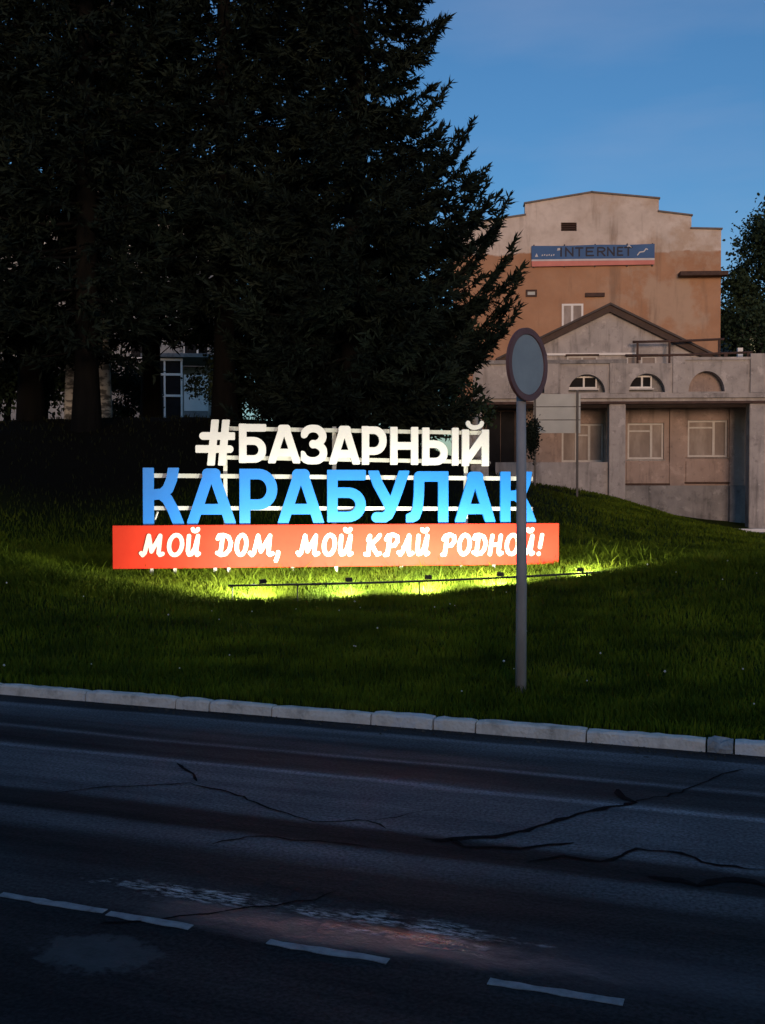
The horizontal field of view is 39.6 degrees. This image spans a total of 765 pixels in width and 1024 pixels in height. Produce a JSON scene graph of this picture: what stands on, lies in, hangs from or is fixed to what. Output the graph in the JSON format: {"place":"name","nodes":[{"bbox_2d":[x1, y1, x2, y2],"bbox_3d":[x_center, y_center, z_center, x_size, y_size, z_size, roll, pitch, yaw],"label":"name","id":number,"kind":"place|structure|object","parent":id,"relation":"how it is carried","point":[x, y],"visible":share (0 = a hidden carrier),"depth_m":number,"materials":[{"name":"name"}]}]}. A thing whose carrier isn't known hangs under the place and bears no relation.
{"place":"outdoors","nodes":[
{"label":"outdoors","id":0,"kind":"place"},
{"bbox_2d":[0,694,764,1023],"bbox_3d":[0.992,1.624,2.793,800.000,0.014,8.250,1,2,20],"label":"road","id":1,"kind":"structure","parent":0,"point":[172,866],"depth_m":4.65,"materials":[{"name":"grey asphalt"}]},
{"bbox_2d":[0,683,764,756],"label":"kerb","id":2,"kind":"structure","parent":1,"relation":"on","point":[719,744],"depth_m":7.46,"materials":[{"name":"grey concrete"}]},
{"bbox_2d":[0,413,764,753],"bbox_3d":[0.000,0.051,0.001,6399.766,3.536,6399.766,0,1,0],"label":"ground","id":3,"kind":"structure","parent":0,"point":[64,467],"depth_m":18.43,"materials":[{"name":"green plant"}]},
{"bbox_2d":[0,304,65,420],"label":"shrub","id":4,"kind":"object","parent":3,"relation":"on","point":[8,396],"visible":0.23,"depth_m":25.51,"materials":[{"name":"green plant"}]},
{"bbox_2d":[0,0,75,380],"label":"spruce tree","id":5,"kind":"object","parent":3,"relation":"on","point":[14,137],"visible":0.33,"depth_m":21.78,"materials":[{"name":"green plant"}]},
{"bbox_2d":[5,282,128,417],"bbox_3d":[-8.327,-3.992,26.277,3.870,3.864,3.734,0,1,-7],"label":"shrub","id":6,"kind":"object","parent":3,"relation":"on","point":[49,390],"visible":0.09,"depth_m":25.96,"materials":[{"name":"green plant"}]},
{"bbox_2d":[0,0,152,420],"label":"spruce tree","id":7,"kind":"object","parent":3,"relation":"on","point":[30,404],"visible":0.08,"depth_m":24.04,"materials":[{"name":"green plant"}]},
{"bbox_2d":[3,0,173,418],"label":"birch tree","id":8,"kind":"object","parent":3,"relation":"on","point":[69,379],"depth_m":25.30,"materials":[{"name":"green plant"}]},
{"bbox_2d":[2,0,214,417],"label":"birch tree","id":9,"kind":"object","parent":3,"relation":"on","point":[105,389],"visible":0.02,"depth_m":24.77,"materials":[{"name":"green plant"}]},
{"bbox_2d":[0,0,224,431],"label":"spruce tree","id":10,"kind":"object","parent":3,"relation":"on","point":[82,340],"visible":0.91,"depth_m":21.46,"materials":[{"name":"green plant"}]},
{"bbox_2d":[0,216,236,420],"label":"apartment block","id":11,"kind":"structure","parent":3,"relation":"on","point":[162,349],"depth_m":61.92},
{"bbox_2d":[129,345,141,357],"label":"window","id":12,"kind":"structure","parent":11,"relation":"in","point":[139,354],"depth_m":62.14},
{"bbox_2d":[183,334,208,352],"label":"window","id":13,"kind":"structure","parent":11,"relation":"in","point":[185,348],"depth_m":62.46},
{"bbox_2d":[110,354,164,416],"bbox_3d":[-7.487,-3.463,30.837,2.376,2.459,2.463,-1,2,-36],"label":"shrub","id":14,"kind":"object","parent":3,"relation":"on","point":[132,382],"visible":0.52,"depth_m":30.51,"materials":[{"name":"green plant"}]},
{"bbox_2d":[40,0,242,417],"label":"spruce tree","id":15,"kind":"object","parent":3,"relation":"on","point":[151,402],"visible":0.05,"depth_m":27.23,"materials":[{"name":"green plant"}]},
{"bbox_2d":[141,353,213,417],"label":"pavilion","id":16,"kind":"structure","parent":3,"relation":"on","point":[176,400],"depth_m":49.94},
{"bbox_2d":[92,0,340,420],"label":"spruce tree","id":17,"kind":"object","parent":3,"relation":"on","point":[227,106],"visible":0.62,"depth_m":22.72,"materials":[{"name":"green plant"}]},
{"bbox_2d":[177,296,294,420],"bbox_3d":[-3.504,-3.740,26.893,3.225,3.337,3.342,1,2,35],"label":"shrub","id":18,"kind":"object","parent":3,"relation":"on","point":[207,338],"visible":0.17,"depth_m":26.68,"materials":[{"name":"green plant"}]},
{"bbox_2d":[199,286,325,420],"bbox_3d":[-2.733,-3.929,27.546,3.870,3.864,3.734,0,1,-4],"label":"shrub","id":19,"kind":"object","parent":3,"relation":"on","point":[237,364],"visible":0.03,"depth_m":26.60,"materials":[{"name":"green plant"}]},
{"bbox_2d":[185,0,390,420],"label":"spruce tree","id":20,"kind":"object","parent":3,"relation":"on","point":[281,41],"visible":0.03,"depth_m":27.28,"materials":[{"name":"green plant"}]},
{"bbox_2d":[112,419,558,574],"bbox_3d":[-0.578,-0.075,15.042,6.313,2.456,0.201,0,1,-8],"label":"town sign","id":21,"kind":"object","parent":3,"relation":"on","point":[192,543],"visible":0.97,"depth_m":14.97,"materials":[{"name":"white paint"}]},
{"bbox_2d":[195,0,529,453],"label":"spruce tree","id":22,"kind":"object","parent":3,"relation":"on","point":[396,301],"visible":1,"depth_m":20.96,"materials":[{"name":"green plant"}]},
{"bbox_2d":[3,564,754,703],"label":"clover flowers","id":23,"kind":"object","parent":3,"relation":"on","point":[664,671],"visible":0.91,"depth_m":9.51,"materials":[{"name":"white plant"}]},
{"bbox_2d":[228,571,606,600],"bbox_3d":[0.608,1.037,13.830,5.183,0.490,0.031,0,1,-10],"label":"light bar","id":24,"kind":"object","parent":3,"relation":"on","point":[378,582],"visible":0.81,"depth_m":13.76,"materials":[{"name":"metal"}]},
{"bbox_2d":[259,579,266,583],"bbox_3d":[-1.515,0.888,13.468,0.099,0.078,0.056,-1,2,-42],"label":"floodlight","id":25,"kind":"object","parent":24,"relation":"attached to","point":[262,581],"visible":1,"depth_m":13.45,"materials":[{"name":"metal"}]},
{"bbox_2d":[345,577,352,581],"bbox_3d":[-0.429,0.879,13.658,0.099,0.078,0.056,0,1,-16],"label":"floodlight","id":26,"kind":"object","parent":24,"relation":"attached to","point":[348,579],"visible":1,"depth_m":13.65,"materials":[{"name":"metal"}]},
{"bbox_2d":[424,575,431,579],"bbox_3d":[0.597,0.859,13.839,0.099,0.078,0.056,0,1,-10],"label":"floodlight","id":27,"kind":"object","parent":24,"relation":"attached to","point":[427,577],"visible":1,"depth_m":13.82,"materials":[{"name":"metal"}]},
{"bbox_2d":[399,322,498,442],"bbox_3d":[1.024,-3.395,28.902,4.243,4.391,4.398,0,2,18],"label":"shrub","id":28,"kind":"object","parent":3,"relation":"on","point":[449,398],"visible":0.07,"depth_m":28.28,"materials":[{"name":"green plant"}]},
{"bbox_2d":[468,417,490,475],"bbox_3d":[2.090,-1.400,23.476,0.512,1.400,0.480,0,1,-8],"label":"statue","id":29,"kind":"object","parent":3,"relation":"on","point":[484,470],"visible":0.42,"depth_m":23.34,"materials":[{"name":"grey stone"}]},
{"bbox_2d":[506,328,547,692],"bbox_3d":[1.103,0.068,8.394,0.112,3.022,0.573,1,2,40],"label":"road sign","id":30,"kind":"object","parent":3,"relation":"on","point":[526,364],"visible":0.99,"depth_m":8.37,"materials":[{"name":"metal"}]},
{"bbox_2d":[526,409,544,464],"bbox_3d":[4.344,-2.174,30.840,0.821,1.672,0.767,0,1,0],"label":"shrub","id":31,"kind":"object","parent":3,"relation":"on","point":[532,440],"visible":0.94,"depth_m":30.78,"materials":[{"name":"plant"}]},
{"bbox_2d":[533,390,580,495],"bbox_3d":[5.085,-1.903,30.991,1.359,3.268,0.120,0,1,2],"label":"notice board","id":32,"kind":"object","parent":3,"relation":"on","point":[553,417],"visible":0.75,"depth_m":30.96,"materials":[{"name":"metal"}]},
{"bbox_2d":[453,191,728,485],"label":"tall building","id":33,"kind":"structure","parent":3,"relation":"on","point":[675,288],"depth_m":49.58,"materials":[{"name":"paint"}]},
{"bbox_2d":[526,290,536,296],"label":"window","id":34,"kind":"structure","parent":33,"relation":"in","point":[529,293],"depth_m":49.82,"materials":[{"name":"white glass"}]},
{"bbox_2d":[562,304,582,325],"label":"window","id":35,"kind":"structure","parent":33,"relation":"in","point":[570,312],"depth_m":49.73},
{"bbox_2d":[531,243,654,267],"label":"banner","id":36,"kind":"object","parent":33,"relation":"attached to","point":[594,255],"visible":1,"depth_m":49.49,"materials":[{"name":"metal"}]},
{"bbox_2d":[473,302,764,528],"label":"portico building","id":37,"kind":"structure","parent":3,"relation":"on","point":[660,405],"depth_m":39.83,"materials":[{"name":"paint"}]},
{"bbox_2d":[485,409,515,473],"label":"door","id":38,"kind":"structure","parent":37,"relation":"in","point":[508,416],"depth_m":40.31,"materials":[{"name":"brown wood"}]},
{"bbox_2d":[567,356,596,359],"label":"window","id":39,"kind":"structure","parent":37,"relation":"in","point":[568,357],"depth_m":40.47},
{"bbox_2d":[562,424,602,461],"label":"window","id":40,"kind":"structure","parent":37,"relation":"in","point":[590,448],"depth_m":40.33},
{"bbox_2d":[569,376,598,389],"bbox_3d":[7.156,-4.633,38.269,1.241,0.500,0.180,0,1,3],"label":"window","id":41,"kind":"structure","parent":37,"relation":"in","point":[581,382],"depth_m":38.29,"materials":[{"name":"black glass"}]},
{"bbox_2d":[626,357,655,362],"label":"window","id":42,"kind":"structure","parent":37,"relation":"in","point":[629,359],"depth_m":40.34,"materials":[{"name":"beige glass"}]},
{"bbox_2d":[629,376,653,389],"bbox_3d":[9.204,-4.638,38.145,1.047,0.507,0.180,0,1,4],"label":"window","id":43,"kind":"structure","parent":37,"relation":"in","point":[640,382],"depth_m":38.17,"materials":[{"name":"black glass"}]},
{"bbox_2d":[626,423,664,460],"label":"window","id":44,"kind":"structure","parent":37,"relation":"in","point":[645,440],"depth_m":40.18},
{"bbox_2d":[687,420,728,458],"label":"window","id":45,"kind":"structure","parent":37,"relation":"in","point":[706,438],"depth_m":40.04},
{"bbox_2d":[719,328,763,485],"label":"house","id":46,"kind":"structure","parent":3,"relation":"on","point":[727,351],"depth_m":67.11,"materials":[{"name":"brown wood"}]},
{"bbox_2d":[720,192,764,356],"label":"leafy tree","id":47,"kind":"object","parent":3,"relation":"on","point":[744,284],"visible":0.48,"depth_m":52.84,"materials":[{"name":"green plant"}]},
{"bbox_2d":[720,286,764,350],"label":"leafy tree","id":48,"kind":"object","parent":3,"relation":"on","point":[736,307],"visible":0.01,"depth_m":69.07,"materials":[{"name":"green plant"}]},
{"bbox_2d":[742,529,764,531],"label":"forecourt kerb","id":49,"kind":"structure","parent":3,"relation":"on","point":[758,530],"depth_m":36.01,"materials":[{"name":"grey concrete"}]},
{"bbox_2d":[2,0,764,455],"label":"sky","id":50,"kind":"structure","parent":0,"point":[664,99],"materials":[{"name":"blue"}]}
]}

